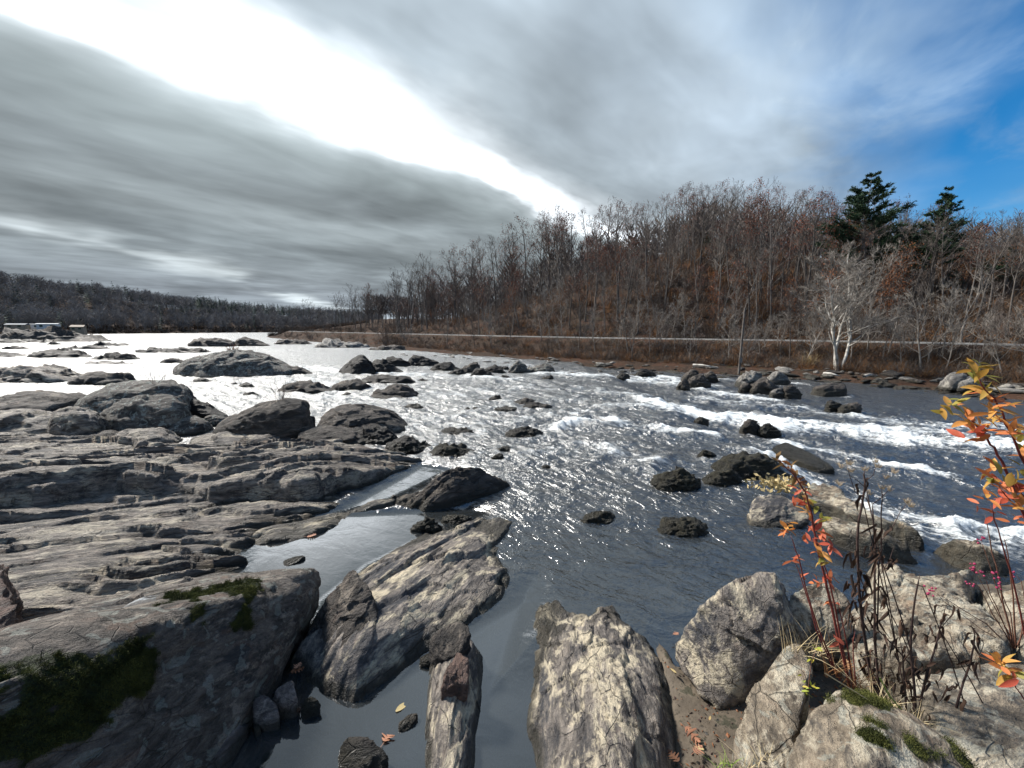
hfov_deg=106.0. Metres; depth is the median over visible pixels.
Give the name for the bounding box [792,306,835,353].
bare tree
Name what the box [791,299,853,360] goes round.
bare tree
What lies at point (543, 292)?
grey tree
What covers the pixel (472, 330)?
tree
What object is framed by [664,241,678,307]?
bare tree
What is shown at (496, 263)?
bare tree
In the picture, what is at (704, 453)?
river rock
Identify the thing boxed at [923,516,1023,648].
berry bush
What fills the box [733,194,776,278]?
oak tree
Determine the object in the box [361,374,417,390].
ledge rock
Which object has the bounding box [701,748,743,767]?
green grass
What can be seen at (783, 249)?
oak tree
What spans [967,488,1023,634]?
autumn sapling
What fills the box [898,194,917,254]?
bare tree
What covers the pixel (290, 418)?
knob rock
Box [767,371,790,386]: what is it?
river rock
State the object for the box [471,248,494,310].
bare tree
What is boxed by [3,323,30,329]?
shed
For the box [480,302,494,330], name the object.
bare tree
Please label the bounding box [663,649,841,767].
mud litter
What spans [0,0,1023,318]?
sky
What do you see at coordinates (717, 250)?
bare tree
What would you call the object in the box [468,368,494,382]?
river rock
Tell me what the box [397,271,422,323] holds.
bare tree
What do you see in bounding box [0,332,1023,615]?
river water
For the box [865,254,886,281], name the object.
tree
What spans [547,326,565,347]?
bare tree
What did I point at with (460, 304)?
tree
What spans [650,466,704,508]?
ledge rock
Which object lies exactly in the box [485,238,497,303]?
bare tree
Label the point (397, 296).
bare tree
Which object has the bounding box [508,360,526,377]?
river rock
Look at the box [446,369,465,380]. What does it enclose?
river rock
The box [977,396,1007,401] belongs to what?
bank stone
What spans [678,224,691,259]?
tree
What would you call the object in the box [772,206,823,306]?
oak tree
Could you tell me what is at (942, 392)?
bank stone
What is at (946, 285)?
bare tree
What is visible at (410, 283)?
bare tree
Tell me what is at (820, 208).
oak tree
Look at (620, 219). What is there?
oak tree
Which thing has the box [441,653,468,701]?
step block
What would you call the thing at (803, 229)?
oak tree
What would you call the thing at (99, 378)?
ledge rock
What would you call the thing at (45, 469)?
bedrock ledge
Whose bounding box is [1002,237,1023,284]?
tree
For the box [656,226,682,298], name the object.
bare tree
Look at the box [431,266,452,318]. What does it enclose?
oak tree
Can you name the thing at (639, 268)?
bare tree
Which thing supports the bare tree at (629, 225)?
on the hillside terrain at (683, 367)
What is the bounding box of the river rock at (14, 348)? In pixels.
[1,345,30,352]
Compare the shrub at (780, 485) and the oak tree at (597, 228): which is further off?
the oak tree at (597, 228)
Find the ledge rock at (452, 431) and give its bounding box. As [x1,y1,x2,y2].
[435,427,479,446]
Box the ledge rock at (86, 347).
[67,345,111,351]
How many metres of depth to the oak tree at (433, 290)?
147.68 m
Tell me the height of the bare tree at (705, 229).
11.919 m
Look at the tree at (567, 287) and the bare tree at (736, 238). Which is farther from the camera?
the tree at (567, 287)
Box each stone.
[79,430,119,438]
[112,427,185,443]
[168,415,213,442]
[189,431,279,446]
[203,415,225,428]
[206,724,250,767]
[252,694,280,740]
[272,680,298,728]
[283,556,305,568]
[298,425,365,445]
[301,696,320,729]
[338,736,388,767]
[398,713,417,743]
[419,653,429,676]
[428,622,470,666]
[594,363,605,366]
[717,376,729,381]
[725,374,737,378]
[775,366,793,370]
[784,373,799,376]
[803,374,819,378]
[805,375,814,379]
[824,380,841,382]
[826,370,844,373]
[867,384,894,388]
[878,381,891,389]
[879,370,901,376]
[893,386,904,390]
[899,385,916,388]
[904,378,921,382]
[904,386,920,390]
[938,391,951,395]
[965,392,994,398]
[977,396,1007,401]
[989,387,1023,393]
[998,384,1014,388]
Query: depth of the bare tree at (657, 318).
40.87 m
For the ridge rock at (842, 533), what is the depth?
6.45 m
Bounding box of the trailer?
[36,323,60,329]
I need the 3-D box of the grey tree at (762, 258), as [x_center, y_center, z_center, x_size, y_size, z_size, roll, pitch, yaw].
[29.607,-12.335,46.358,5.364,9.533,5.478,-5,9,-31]
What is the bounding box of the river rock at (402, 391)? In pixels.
[370,383,421,406]
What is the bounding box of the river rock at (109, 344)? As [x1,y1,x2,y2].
[92,341,132,348]
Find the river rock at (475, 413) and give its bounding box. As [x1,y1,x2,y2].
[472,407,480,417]
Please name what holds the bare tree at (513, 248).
on the hillside terrain at (683, 367)
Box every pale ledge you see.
[838,563,1013,709]
[976,589,1023,664]
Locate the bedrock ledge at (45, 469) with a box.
[0,431,435,509]
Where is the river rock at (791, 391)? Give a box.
[783,384,802,402]
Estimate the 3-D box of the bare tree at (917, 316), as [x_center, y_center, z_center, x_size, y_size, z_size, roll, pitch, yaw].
[28.411,-3.609,26.730,2.627,6.594,5.101,1,8,8]
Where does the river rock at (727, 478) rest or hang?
on the river water
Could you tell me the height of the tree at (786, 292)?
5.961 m
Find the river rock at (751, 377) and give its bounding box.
[734,370,761,389]
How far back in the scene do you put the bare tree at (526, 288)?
69.74 m
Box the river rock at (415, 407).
[400,403,425,416]
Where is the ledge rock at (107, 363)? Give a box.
[84,361,133,369]
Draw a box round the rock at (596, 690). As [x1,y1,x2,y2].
[513,599,677,767]
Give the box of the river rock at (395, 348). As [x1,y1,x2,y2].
[367,345,405,354]
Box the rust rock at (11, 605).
[0,564,23,628]
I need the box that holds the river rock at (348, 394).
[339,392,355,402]
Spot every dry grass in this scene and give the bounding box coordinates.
[718,731,782,767]
[774,616,869,680]
[811,635,887,694]
[850,671,959,735]
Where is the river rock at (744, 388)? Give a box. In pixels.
[737,383,750,393]
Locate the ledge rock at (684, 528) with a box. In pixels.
[653,516,711,557]
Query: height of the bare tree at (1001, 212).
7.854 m
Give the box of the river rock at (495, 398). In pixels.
[488,395,502,407]
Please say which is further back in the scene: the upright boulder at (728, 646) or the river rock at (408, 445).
the river rock at (408, 445)
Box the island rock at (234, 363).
[173,349,293,383]
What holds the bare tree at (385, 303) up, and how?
on the hillside terrain at (683, 367)
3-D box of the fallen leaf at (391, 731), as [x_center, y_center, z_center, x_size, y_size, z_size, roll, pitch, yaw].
[-1.078,3.048,3.326,0.130,0.024,0.183,-2,1,18]
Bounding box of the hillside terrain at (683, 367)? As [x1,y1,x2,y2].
[258,247,1023,416]
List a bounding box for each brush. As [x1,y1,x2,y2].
[0,324,301,333]
[268,320,408,345]
[272,331,1023,383]
[297,238,1023,343]
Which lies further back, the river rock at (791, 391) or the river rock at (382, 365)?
the river rock at (382, 365)
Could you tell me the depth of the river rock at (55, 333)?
103.58 m
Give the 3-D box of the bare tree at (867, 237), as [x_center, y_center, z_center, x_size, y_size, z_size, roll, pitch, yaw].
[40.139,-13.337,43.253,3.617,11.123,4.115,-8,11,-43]
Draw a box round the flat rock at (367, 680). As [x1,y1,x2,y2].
[288,517,534,739]
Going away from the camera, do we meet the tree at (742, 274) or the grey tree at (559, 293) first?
the tree at (742, 274)
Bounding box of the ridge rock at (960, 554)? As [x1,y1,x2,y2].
[922,539,1010,585]
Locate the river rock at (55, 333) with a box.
[0,325,114,344]
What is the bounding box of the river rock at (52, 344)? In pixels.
[46,341,63,346]
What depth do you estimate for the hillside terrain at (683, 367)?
47.65 m
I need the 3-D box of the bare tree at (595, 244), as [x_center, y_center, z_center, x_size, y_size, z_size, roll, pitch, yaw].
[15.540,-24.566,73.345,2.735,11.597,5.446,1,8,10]
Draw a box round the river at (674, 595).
[0,333,1023,767]
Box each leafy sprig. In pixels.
[797,645,821,695]
[978,651,1023,698]
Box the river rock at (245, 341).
[234,337,270,348]
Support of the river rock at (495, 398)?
on the river water
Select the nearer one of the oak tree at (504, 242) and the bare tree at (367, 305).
the oak tree at (504, 242)
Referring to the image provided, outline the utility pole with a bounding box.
[738,308,745,373]
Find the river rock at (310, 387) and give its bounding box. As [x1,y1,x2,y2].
[276,380,336,401]
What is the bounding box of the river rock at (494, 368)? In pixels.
[484,364,506,375]
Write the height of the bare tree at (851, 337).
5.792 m
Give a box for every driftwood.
[693,364,717,367]
[823,372,842,376]
[862,374,876,377]
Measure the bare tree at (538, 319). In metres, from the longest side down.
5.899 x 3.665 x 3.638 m
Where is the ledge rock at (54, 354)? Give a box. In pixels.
[25,349,93,362]
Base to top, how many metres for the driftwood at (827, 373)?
0.207 m
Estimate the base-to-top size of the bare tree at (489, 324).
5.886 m
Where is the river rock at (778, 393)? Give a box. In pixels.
[768,387,784,401]
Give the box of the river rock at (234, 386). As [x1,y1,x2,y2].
[229,382,238,391]
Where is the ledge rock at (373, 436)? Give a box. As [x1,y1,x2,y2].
[352,425,397,449]
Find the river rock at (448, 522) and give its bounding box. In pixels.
[440,514,471,530]
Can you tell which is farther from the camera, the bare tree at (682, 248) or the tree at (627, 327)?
the bare tree at (682, 248)
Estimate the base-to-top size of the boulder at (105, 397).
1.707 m
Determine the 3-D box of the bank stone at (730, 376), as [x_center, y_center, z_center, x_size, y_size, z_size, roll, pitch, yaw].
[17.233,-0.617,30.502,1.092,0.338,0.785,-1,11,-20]
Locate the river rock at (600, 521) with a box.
[577,510,615,542]
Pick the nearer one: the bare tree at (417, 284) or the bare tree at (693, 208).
the bare tree at (693, 208)
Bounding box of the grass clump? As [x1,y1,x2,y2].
[794,350,823,366]
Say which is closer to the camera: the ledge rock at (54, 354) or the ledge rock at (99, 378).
the ledge rock at (99, 378)
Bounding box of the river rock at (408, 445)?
[385,435,433,464]
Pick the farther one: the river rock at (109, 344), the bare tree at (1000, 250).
the river rock at (109, 344)
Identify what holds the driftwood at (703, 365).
on the hillside terrain at (683, 367)
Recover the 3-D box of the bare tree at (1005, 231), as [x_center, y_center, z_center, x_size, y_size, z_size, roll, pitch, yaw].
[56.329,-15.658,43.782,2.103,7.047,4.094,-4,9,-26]
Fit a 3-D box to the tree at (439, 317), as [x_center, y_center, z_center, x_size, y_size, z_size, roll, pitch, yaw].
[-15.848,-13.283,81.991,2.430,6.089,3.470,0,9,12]
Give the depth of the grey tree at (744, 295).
44.92 m
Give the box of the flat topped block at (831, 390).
[810,383,846,398]
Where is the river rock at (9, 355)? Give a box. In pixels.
[0,351,26,361]
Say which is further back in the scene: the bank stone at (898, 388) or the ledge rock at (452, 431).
the bank stone at (898, 388)
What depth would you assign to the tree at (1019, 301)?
25.44 m
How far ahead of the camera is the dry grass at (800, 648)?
2.90 m
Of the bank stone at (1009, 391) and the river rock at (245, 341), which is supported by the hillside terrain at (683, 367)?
the bank stone at (1009, 391)
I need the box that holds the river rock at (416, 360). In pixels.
[408,355,438,370]
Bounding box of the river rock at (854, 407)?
[836,402,862,417]
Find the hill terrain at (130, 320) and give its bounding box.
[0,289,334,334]
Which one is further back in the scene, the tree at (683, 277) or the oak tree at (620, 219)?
the oak tree at (620, 219)
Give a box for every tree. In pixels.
[329,291,342,324]
[342,284,358,329]
[347,288,361,320]
[360,283,376,325]
[360,288,374,326]
[361,293,374,327]
[376,281,393,327]
[386,276,409,332]
[388,268,401,322]
[389,272,401,327]
[394,275,400,321]
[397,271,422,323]
[397,323,413,342]
[398,261,422,326]
[398,299,411,332]
[399,264,430,321]
[407,271,416,327]
[407,277,424,318]
[411,254,441,323]
[414,270,423,330]
[415,251,427,328]
[417,286,428,321]
[419,267,439,319]
[419,275,442,323]
[421,269,444,321]
[422,269,446,317]
[427,278,450,322]
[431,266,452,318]
[433,246,468,319]
[434,308,443,328]
[436,250,466,314]
[441,277,455,332]
[441,317,456,339]
[442,268,462,317]
[443,258,457,314]
[450,292,467,326]
[452,311,464,332]
[459,240,490,310]
[459,267,477,315]
[460,296,474,317]
[462,243,485,316]
[464,294,475,321]
[464,312,477,345]
[466,255,484,283]
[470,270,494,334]
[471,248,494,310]
[471,276,477,318]
[472,237,485,307]
[474,266,484,319]
[474,288,487,309]
[475,305,493,328]
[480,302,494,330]
[480,310,500,344]
[482,267,497,319]
[484,235,509,305]
[484,264,496,325]
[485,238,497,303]
[487,310,507,342]
[488,282,505,319]
[493,240,523,304]
[497,283,516,319]
[498,226,527,300]
[499,262,519,328]
[502,271,527,334]
[505,216,541,298]
[506,225,521,294]
[510,246,527,305]
[510,262,524,305]
[514,232,536,296]
[516,276,537,318]
[521,269,537,315]
[525,219,560,288]
[526,281,558,335]
[527,216,558,296]
[529,303,549,338]
[530,251,542,296]
[530,256,548,301]
[535,205,563,291]
[537,215,551,292]
[539,225,570,266]
[539,293,553,317]
[540,255,565,298]
[541,276,558,308]
[543,202,571,284]
[547,217,568,291]
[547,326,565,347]
[548,221,576,264]
[549,216,560,288]
[550,213,577,280]
[551,279,570,335]
[552,212,574,282]
[552,213,577,288]
[553,277,563,304]
[555,208,591,280]
[555,277,572,318]
[557,264,577,296]
[560,244,571,288]
[563,275,573,313]
[567,300,589,353]
[571,237,601,321]
[572,234,602,274]
[577,207,590,273]
[577,220,613,310]
[583,216,602,281]
[584,301,607,351]
[586,270,594,326]
[587,205,617,270]
[588,306,603,341]
[589,226,600,281]
[589,242,603,290]
[590,216,600,271]
[591,246,614,305]
[592,266,623,333]
[600,222,634,319]
[601,197,616,268]
[601,200,631,270]
[605,199,635,265]
[607,321,624,348]
[608,223,644,300]
[608,296,665,352]
[609,248,648,303]
[611,210,639,271]
[611,212,619,271]
[613,239,662,335]
[614,206,644,274]
[616,245,627,284]
[617,314,643,351]
[621,207,643,256]
[623,201,654,268]
[624,253,654,333]
[625,266,641,306]
[627,269,657,313]
[634,200,661,284]
[635,236,649,283]
[636,203,658,250]
[636,208,654,292]
[636,247,647,293]
[637,272,665,315]
[638,314,667,353]
[640,300,675,345]
[646,218,665,266]
[647,241,665,286]
[651,230,664,298]
[651,238,670,276]
[652,197,672,253]
[655,193,677,246]
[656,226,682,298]
[656,312,676,355]
[658,261,673,302]
[658,292,689,335]
[660,209,679,274]
[661,247,683,289]
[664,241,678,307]
[665,184,689,250]
[666,271,696,323]
[669,187,696,249]
[670,307,687,350]
[672,195,707,261]
[672,293,696,337]
[673,225,693,285]
[673,228,695,261]
[674,182,696,242]
[675,308,704,354]
[677,317,698,357]
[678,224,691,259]
[681,229,709,314]
[685,183,709,244]
[688,182,697,243]
[689,221,697,270]
[689,264,712,337]
[691,185,722,263]
[694,195,724,277]
[697,196,748,287]
[698,177,732,252]
[698,185,714,245]
[699,221,742,272]
[700,211,736,320]
[703,220,738,300]
[705,270,723,310]
[707,290,723,331]
[708,228,723,282]
[708,246,732,280]
[711,258,748,332]
[711,308,748,357]
[712,285,738,334]
[717,212,755,302]
[718,184,736,245]
[721,179,745,250]
[722,300,740,356]
[726,284,751,327]
[727,195,765,283]
[728,180,745,249]
[728,228,754,295]
[728,267,752,322]
[729,244,790,307]
[730,181,741,238]
[731,242,775,325]
[731,319,764,359]
[732,180,760,239]
[732,232,768,287]
[732,275,745,311]
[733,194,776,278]
[740,233,768,282]
[741,178,779,264]
[742,178,783,245]
[742,193,793,289]
[744,199,795,306]
[748,252,765,332]
[748,310,788,350]
[752,249,781,315]
[753,216,790,327]
[754,286,773,323]
[759,203,784,310]
[759,310,802,346]
[766,265,780,291]
[767,204,783,269]
[767,234,796,304]
[770,186,793,254]
[770,285,803,359]
[771,276,805,330]
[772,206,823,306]
[772,212,796,272]
[775,273,813,336]
[776,185,822,253]
[776,197,841,311]
[777,190,810,265]
[777,319,797,354]
[778,275,800,316]
[781,200,834,294]
[784,191,805,274]
[784,236,816,270]
[785,195,831,285]
[786,240,907,370]
[787,219,817,284]
[789,186,817,261]
[789,230,808,307]
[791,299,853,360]
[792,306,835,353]
[794,229,810,267]
[796,258,838,324]
[799,253,829,290]
[802,264,850,332]
[803,300,821,341]
[807,190,843,246]
[809,240,852,307]
[810,170,920,292]
[811,239,847,317]
[812,189,848,234]
[812,204,846,275]
[812,215,825,281]
[813,189,836,259]
[820,200,861,294]
[826,221,871,288]
[826,227,843,291]
[828,252,866,317]
[829,293,855,338]
[830,297,870,362]
[839,239,916,317]
[854,210,878,305]
[857,287,890,352]
[858,217,896,302]
[858,228,878,270]
[863,279,898,338]
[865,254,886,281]
[865,276,890,313]
[867,208,889,293]
[871,251,901,292]
[871,307,905,358]
[873,293,933,353]
[877,317,917,361]
[879,259,914,322]
[880,234,927,314]
[882,256,914,299]
[882,287,968,367]
[883,252,914,299]
[885,305,919,342]
[886,197,925,260]
[891,237,939,299]
[892,212,936,304]
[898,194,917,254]
[899,202,968,309]
[899,280,943,353]
[900,264,1001,352]
[903,215,960,313]
[904,205,934,275]
[905,186,972,304]
[906,285,971,364]
[908,255,942,315]
[920,219,983,308]
[930,296,965,358]
[933,315,971,370]
[937,213,969,271]
[940,229,972,289]
[944,269,963,291]
[949,211,978,271]
[950,309,1023,371]
[952,231,993,295]
[955,216,1013,313]
[958,217,999,309]
[963,233,996,337]
[965,208,1023,328]
[966,207,980,253]
[966,216,1023,295]
[968,302,1023,351]
[969,306,1006,365]
[974,257,990,275]
[975,232,1023,314]
[976,212,993,285]
[976,280,1016,351]
[977,300,1018,363]
[982,222,1008,318]
[985,299,1023,337]
[987,245,1023,282]
[992,217,1017,264]
[994,210,1007,249]
[999,232,1023,336]
[999,234,1023,287]
[1001,241,1023,270]
[1002,222,1023,294]
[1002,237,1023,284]
[1009,213,1023,253]
[1010,225,1023,264]
[1013,327,1023,353]
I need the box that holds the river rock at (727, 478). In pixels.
[701,468,742,503]
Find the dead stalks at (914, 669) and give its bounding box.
[883,575,984,724]
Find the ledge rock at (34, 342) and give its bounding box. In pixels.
[0,338,53,345]
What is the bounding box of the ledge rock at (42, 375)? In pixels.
[0,364,80,392]
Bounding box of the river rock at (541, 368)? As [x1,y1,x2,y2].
[526,364,554,377]
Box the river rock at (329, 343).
[314,338,370,351]
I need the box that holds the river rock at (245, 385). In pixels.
[238,382,256,392]
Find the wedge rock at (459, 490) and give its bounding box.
[383,466,529,534]
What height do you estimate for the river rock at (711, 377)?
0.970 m
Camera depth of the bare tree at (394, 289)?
110.96 m
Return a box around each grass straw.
[824,673,866,698]
[879,678,901,709]
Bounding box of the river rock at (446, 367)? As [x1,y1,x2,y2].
[430,362,459,376]
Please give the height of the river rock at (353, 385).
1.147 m
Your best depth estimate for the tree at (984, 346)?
23.80 m
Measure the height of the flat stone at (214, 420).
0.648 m
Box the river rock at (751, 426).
[738,419,760,439]
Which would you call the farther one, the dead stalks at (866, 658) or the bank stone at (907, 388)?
the bank stone at (907, 388)
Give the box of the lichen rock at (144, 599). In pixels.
[122,595,158,607]
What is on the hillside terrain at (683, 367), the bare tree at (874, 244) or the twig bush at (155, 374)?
the bare tree at (874, 244)
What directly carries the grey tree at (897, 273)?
on the hillside terrain at (683, 367)
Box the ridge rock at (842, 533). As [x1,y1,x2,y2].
[795,517,928,578]
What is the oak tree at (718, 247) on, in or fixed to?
on the hillside terrain at (683, 367)
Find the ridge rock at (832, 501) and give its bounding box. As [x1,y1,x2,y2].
[796,483,937,574]
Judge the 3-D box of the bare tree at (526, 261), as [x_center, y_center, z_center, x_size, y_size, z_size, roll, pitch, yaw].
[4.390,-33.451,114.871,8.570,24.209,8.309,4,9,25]
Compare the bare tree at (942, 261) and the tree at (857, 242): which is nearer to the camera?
the bare tree at (942, 261)
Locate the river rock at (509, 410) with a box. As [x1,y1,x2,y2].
[493,405,519,419]
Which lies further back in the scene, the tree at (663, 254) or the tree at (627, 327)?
the tree at (663, 254)
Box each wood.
[359,196,1023,324]
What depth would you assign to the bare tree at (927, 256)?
38.49 m
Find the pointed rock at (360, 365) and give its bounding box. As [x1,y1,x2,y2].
[339,355,376,379]
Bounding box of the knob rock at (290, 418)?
[212,398,315,438]
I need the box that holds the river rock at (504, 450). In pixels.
[493,446,513,465]
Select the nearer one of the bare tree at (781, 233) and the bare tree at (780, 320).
the bare tree at (780, 320)
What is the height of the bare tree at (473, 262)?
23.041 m
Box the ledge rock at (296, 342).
[274,339,312,347]
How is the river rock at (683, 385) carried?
on the river water
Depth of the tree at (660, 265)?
59.62 m
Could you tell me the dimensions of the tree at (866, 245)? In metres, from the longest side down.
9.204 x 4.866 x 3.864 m
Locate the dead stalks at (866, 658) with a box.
[835,457,920,708]
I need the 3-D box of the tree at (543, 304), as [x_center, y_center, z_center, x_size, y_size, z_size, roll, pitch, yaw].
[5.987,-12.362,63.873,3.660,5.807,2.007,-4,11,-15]
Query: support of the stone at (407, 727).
on the river water
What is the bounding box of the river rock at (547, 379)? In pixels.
[541,375,552,384]
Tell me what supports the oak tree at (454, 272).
on the hillside terrain at (683, 367)
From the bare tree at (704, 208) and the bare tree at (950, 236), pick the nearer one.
the bare tree at (950, 236)
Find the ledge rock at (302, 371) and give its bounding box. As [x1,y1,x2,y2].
[288,366,315,380]
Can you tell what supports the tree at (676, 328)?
on the hillside terrain at (683, 367)
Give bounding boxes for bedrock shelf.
[0,492,381,620]
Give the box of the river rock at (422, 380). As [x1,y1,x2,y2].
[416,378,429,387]
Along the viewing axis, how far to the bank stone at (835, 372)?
28.93 m
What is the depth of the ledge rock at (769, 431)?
13.33 m
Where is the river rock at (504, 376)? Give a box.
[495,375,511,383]
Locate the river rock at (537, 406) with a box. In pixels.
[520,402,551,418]
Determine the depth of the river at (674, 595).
9.41 m
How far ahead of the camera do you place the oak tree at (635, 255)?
50.06 m
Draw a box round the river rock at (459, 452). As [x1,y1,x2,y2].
[427,443,477,471]
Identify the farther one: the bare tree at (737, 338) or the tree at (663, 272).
the tree at (663, 272)
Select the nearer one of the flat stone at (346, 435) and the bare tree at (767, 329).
the flat stone at (346, 435)
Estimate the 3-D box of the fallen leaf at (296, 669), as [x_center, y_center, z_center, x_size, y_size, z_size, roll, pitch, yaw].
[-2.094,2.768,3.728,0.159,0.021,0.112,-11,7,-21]
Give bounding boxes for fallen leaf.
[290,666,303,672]
[381,728,395,745]
[395,701,408,711]
[667,749,682,766]
[685,726,700,742]
[691,743,703,754]
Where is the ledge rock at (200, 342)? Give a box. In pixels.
[188,337,237,349]
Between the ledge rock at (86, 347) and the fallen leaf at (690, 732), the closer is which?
the fallen leaf at (690, 732)
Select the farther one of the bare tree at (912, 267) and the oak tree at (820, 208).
the oak tree at (820, 208)
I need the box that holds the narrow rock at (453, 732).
[416,639,492,767]
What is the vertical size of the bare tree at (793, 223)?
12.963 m
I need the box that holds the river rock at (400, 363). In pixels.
[386,356,412,370]
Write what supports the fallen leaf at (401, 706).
on the river water
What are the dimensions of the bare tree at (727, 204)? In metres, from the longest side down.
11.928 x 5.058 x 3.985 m
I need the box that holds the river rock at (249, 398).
[241,392,261,403]
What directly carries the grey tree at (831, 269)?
on the hillside terrain at (683, 367)
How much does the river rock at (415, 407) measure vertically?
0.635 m
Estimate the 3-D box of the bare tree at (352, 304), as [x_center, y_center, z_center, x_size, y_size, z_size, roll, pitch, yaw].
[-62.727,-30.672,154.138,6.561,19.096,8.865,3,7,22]
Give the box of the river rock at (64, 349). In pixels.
[57,347,72,350]
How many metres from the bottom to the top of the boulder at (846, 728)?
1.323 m
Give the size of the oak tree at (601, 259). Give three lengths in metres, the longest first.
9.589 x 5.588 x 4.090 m
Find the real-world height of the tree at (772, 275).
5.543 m
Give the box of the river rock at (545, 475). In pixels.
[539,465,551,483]
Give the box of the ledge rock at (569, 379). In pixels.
[562,372,582,380]
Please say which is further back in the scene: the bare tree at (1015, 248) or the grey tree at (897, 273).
the grey tree at (897, 273)
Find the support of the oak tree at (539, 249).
on the hillside terrain at (683, 367)
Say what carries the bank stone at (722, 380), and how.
in the river water
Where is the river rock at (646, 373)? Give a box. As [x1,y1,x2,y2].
[634,369,655,378]
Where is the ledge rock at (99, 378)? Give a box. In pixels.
[65,371,135,393]
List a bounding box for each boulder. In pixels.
[0,390,85,411]
[0,408,52,434]
[0,568,320,767]
[47,406,111,435]
[74,379,196,412]
[99,394,192,430]
[190,398,227,418]
[317,404,412,436]
[675,571,794,709]
[731,644,812,767]
[745,494,809,549]
[785,686,980,767]
[789,580,852,670]
[904,663,1023,767]
[935,372,966,390]
[955,376,981,392]
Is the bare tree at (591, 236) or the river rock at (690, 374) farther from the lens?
the bare tree at (591, 236)
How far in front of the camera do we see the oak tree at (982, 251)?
34.90 m
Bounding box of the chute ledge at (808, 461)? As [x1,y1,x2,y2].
[771,442,834,485]
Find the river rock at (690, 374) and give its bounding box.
[681,369,698,380]
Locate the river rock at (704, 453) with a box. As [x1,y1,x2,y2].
[692,449,717,471]
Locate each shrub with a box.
[744,472,809,495]
[930,358,1023,518]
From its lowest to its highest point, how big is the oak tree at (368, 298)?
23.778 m
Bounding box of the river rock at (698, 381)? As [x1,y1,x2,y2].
[688,374,710,391]
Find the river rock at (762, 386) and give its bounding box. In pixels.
[749,377,778,396]
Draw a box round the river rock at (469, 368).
[461,362,479,376]
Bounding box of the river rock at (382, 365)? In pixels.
[372,358,404,375]
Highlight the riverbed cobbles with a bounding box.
[277,601,671,767]
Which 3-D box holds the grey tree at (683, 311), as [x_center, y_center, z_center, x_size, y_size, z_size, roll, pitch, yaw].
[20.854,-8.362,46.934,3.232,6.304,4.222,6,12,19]
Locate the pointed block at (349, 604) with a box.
[315,570,377,647]
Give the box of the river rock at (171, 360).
[160,358,183,367]
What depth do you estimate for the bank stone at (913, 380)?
25.38 m
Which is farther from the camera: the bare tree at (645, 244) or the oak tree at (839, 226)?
the bare tree at (645, 244)
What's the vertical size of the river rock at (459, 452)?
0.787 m
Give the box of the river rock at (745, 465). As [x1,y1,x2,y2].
[708,451,792,496]
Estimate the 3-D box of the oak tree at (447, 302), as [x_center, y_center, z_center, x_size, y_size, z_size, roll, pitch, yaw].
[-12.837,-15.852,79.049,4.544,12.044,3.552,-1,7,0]
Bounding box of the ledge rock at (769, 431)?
[757,423,781,441]
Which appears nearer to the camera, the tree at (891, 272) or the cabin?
the tree at (891, 272)
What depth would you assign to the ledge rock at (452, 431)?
12.85 m
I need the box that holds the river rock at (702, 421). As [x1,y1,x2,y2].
[693,417,708,430]
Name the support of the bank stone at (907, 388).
on the hillside terrain at (683, 367)
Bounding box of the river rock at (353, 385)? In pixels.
[331,378,371,397]
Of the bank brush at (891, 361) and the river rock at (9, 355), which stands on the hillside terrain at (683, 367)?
the bank brush at (891, 361)
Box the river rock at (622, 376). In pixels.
[616,372,629,381]
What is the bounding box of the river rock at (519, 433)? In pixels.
[505,426,543,448]
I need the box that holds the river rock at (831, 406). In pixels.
[823,400,841,414]
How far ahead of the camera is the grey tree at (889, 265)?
38.72 m
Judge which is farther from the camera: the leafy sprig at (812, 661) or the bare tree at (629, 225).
the bare tree at (629, 225)
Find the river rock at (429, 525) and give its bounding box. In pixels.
[409,517,442,541]
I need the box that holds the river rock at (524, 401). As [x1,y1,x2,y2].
[513,397,536,411]
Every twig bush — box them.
[139,367,166,383]
[257,376,295,401]
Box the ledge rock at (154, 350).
[135,347,210,357]
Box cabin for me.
[69,325,87,334]
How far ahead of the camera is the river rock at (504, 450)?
10.96 m
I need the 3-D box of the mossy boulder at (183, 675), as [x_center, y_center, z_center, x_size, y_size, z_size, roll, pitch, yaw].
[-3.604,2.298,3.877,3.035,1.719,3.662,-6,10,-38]
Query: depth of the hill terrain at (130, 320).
311.75 m
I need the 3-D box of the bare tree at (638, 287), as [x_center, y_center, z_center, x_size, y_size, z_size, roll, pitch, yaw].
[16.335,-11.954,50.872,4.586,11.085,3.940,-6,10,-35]
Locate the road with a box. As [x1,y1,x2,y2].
[293,331,1023,345]
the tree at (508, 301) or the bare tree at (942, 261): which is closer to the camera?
the bare tree at (942, 261)
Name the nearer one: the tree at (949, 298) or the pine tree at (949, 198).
the tree at (949, 298)
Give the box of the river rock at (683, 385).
[676,379,689,394]
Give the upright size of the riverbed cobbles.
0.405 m
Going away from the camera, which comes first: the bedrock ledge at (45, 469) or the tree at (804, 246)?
the bedrock ledge at (45, 469)
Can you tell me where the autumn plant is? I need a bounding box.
[770,451,856,688]
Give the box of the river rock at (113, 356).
[91,352,142,364]
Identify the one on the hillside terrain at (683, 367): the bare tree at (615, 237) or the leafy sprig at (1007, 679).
the bare tree at (615, 237)
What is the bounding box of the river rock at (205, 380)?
[191,378,214,387]
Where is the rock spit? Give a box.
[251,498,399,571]
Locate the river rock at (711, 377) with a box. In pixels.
[704,371,718,383]
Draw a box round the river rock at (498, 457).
[488,453,505,474]

